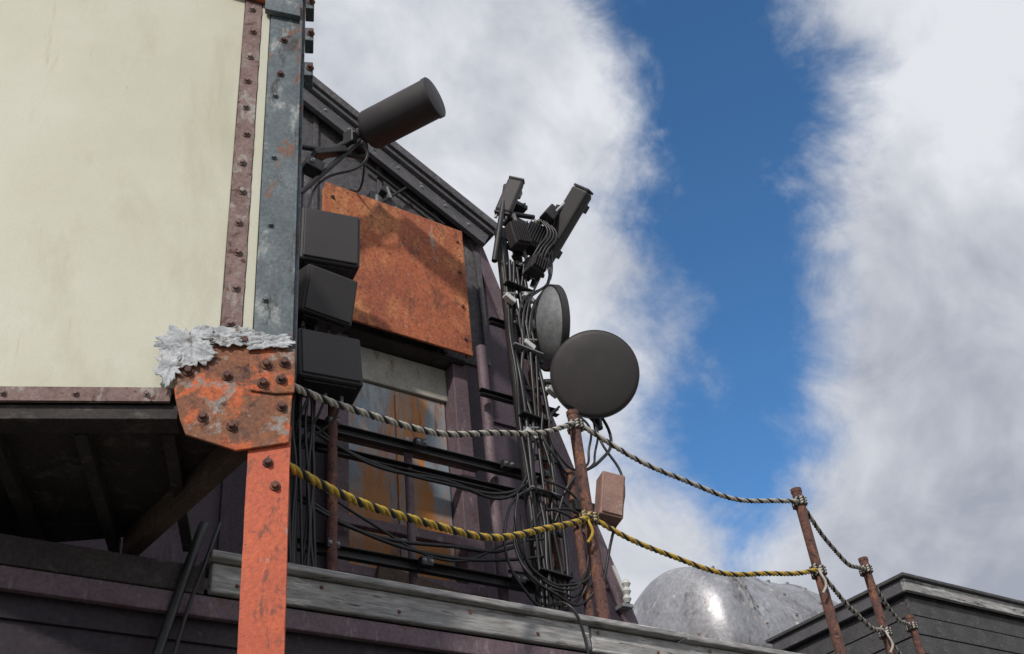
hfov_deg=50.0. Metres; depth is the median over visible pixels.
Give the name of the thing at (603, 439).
barrier rope
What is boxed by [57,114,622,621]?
walls
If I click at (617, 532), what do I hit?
barrier rope
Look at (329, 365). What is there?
panel antenna
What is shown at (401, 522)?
shutter stile
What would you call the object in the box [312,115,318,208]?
gable batten
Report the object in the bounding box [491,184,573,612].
antenna mast
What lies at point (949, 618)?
rooftop annex
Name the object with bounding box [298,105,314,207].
gable sheet
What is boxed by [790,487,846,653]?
rope fence post
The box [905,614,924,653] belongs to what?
rope fence post
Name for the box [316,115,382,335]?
gable sheet
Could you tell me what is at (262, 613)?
steel support post
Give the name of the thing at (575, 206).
sector antenna
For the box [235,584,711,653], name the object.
fascia nails
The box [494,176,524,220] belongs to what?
sector antenna
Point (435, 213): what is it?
gable batten
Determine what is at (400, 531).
rail
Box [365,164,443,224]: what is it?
wall bracket assembly
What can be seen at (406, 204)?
gable sheet
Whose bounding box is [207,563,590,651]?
fascia board
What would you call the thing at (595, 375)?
dish antenna
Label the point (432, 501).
shutter
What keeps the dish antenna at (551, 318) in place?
attached to the antenna support frame
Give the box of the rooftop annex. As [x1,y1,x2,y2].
[765,572,1023,653]
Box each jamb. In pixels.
[326,333,349,568]
[444,364,484,587]
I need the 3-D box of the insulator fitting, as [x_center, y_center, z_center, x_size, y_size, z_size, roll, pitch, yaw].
[0.856,1.978,8.377,0.130,0.361,0.140,18,-43,-30]
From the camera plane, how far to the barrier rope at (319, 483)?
4.96 m
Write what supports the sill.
attached to the walls at (167, 544)
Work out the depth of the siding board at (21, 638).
4.43 m
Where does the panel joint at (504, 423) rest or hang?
attached to the walls at (167, 544)
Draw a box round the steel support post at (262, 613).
[237,425,290,653]
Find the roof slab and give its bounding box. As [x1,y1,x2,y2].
[300,80,493,246]
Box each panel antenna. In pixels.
[294,264,357,441]
[294,328,362,557]
[295,207,359,438]
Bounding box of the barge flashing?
[313,75,496,229]
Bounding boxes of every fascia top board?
[198,550,685,641]
[677,635,800,653]
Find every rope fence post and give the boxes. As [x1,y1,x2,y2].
[566,409,610,618]
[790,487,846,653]
[858,556,895,653]
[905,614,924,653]
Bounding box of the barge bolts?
[323,108,469,225]
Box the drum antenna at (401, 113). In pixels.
[301,77,445,207]
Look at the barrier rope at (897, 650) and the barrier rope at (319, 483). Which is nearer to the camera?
the barrier rope at (319, 483)
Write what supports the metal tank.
on the roof deck
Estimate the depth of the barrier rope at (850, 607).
8.02 m
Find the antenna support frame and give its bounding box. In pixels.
[287,163,561,601]
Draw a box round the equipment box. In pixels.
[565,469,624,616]
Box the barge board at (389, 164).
[303,88,488,245]
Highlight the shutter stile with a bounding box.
[395,394,404,571]
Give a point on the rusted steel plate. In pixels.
(410, 278)
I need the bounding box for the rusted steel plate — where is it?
[322,182,472,357]
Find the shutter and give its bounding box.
[348,382,456,582]
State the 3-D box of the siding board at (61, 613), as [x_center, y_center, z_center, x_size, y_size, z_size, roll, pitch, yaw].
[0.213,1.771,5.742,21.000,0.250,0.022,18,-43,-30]
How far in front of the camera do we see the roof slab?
9.54 m
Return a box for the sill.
[338,562,489,597]
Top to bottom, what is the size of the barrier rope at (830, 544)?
0.180 m
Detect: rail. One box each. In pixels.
[323,512,484,552]
[338,436,478,472]
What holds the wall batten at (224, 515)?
attached to the walls at (167, 544)
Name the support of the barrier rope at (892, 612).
attached to the rope fence post at (912, 630)
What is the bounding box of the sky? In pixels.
[301,0,1023,604]
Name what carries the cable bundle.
attached to the antenna support frame
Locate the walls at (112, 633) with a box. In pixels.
[0,619,236,649]
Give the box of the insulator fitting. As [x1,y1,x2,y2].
[612,565,633,610]
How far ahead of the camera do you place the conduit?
4.70 m
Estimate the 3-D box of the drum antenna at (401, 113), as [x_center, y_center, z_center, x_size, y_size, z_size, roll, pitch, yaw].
[-0.938,-1.030,8.264,1.053,1.566,1.043,-18,-37,15]
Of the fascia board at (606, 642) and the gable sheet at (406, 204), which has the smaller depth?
the fascia board at (606, 642)
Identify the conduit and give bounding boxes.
[152,521,208,653]
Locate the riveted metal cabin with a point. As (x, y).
(150, 176)
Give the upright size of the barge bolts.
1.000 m
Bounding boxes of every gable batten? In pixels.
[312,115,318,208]
[376,166,386,335]
[433,211,447,353]
[474,244,490,366]
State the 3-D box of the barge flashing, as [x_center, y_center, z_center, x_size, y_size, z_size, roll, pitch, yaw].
[-2.329,-2.606,9.248,5.122,2.729,0.026,18,-43,-30]
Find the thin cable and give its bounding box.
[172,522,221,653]
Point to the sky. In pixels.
(802, 228)
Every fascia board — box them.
[0,533,205,594]
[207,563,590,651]
[589,628,742,653]
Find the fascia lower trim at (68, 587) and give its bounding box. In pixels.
[0,565,585,653]
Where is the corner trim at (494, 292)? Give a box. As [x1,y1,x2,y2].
[468,239,638,623]
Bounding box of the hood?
[340,327,464,370]
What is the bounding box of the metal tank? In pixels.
[632,565,837,648]
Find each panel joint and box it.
[493,418,531,429]
[507,565,608,588]
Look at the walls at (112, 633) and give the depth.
4.54 m
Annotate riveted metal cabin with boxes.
[0,0,314,555]
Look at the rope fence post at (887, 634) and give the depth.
8.91 m
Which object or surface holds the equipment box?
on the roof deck
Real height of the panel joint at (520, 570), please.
0.035 m
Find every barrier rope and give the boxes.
[289,462,591,541]
[295,383,575,437]
[584,424,798,503]
[598,519,817,576]
[806,508,866,570]
[825,576,884,632]
[875,583,911,626]
[894,644,901,653]
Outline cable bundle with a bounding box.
[288,249,624,653]
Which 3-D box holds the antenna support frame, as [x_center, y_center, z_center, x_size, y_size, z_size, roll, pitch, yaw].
[-0.544,0.651,7.593,2.210,3.800,0.258,18,-43,-30]
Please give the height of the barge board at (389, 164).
2.755 m
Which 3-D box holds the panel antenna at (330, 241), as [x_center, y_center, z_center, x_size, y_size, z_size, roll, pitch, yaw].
[-1.185,0.536,6.881,0.441,3.167,0.340,9,-39,-21]
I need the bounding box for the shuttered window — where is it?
[360,346,446,403]
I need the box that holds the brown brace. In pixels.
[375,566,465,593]
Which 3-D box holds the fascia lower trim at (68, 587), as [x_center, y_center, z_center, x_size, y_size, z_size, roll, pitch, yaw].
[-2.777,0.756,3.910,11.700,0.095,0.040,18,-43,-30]
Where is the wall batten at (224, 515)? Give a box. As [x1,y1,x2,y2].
[217,473,231,551]
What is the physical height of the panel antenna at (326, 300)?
2.614 m
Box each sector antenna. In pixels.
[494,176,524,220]
[545,183,593,261]
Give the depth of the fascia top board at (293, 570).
5.47 m
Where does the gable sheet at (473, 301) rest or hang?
attached to the walls at (167, 544)
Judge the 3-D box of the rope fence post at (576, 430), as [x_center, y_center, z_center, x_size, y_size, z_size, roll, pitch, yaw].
[0.468,1.188,6.625,0.183,1.608,0.175,18,-43,-30]
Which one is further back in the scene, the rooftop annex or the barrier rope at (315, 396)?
the rooftop annex
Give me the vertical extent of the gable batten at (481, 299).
1.300 m
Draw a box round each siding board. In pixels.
[0,589,586,653]
[0,620,236,653]
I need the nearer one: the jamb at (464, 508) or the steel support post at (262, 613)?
the steel support post at (262, 613)
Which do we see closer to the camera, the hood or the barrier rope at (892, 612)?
the hood
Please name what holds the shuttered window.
attached to the walls at (167, 544)
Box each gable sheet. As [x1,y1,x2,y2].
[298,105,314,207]
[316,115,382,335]
[378,165,443,353]
[434,209,483,366]
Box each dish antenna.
[516,284,569,371]
[539,330,639,430]
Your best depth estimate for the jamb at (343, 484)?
7.33 m
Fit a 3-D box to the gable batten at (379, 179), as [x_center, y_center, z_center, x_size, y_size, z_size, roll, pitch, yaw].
[-1.069,-0.664,8.977,0.045,1.802,0.019,18,-43,-30]
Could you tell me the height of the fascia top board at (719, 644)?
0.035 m
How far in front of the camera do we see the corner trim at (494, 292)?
8.88 m
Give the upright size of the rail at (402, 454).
0.080 m

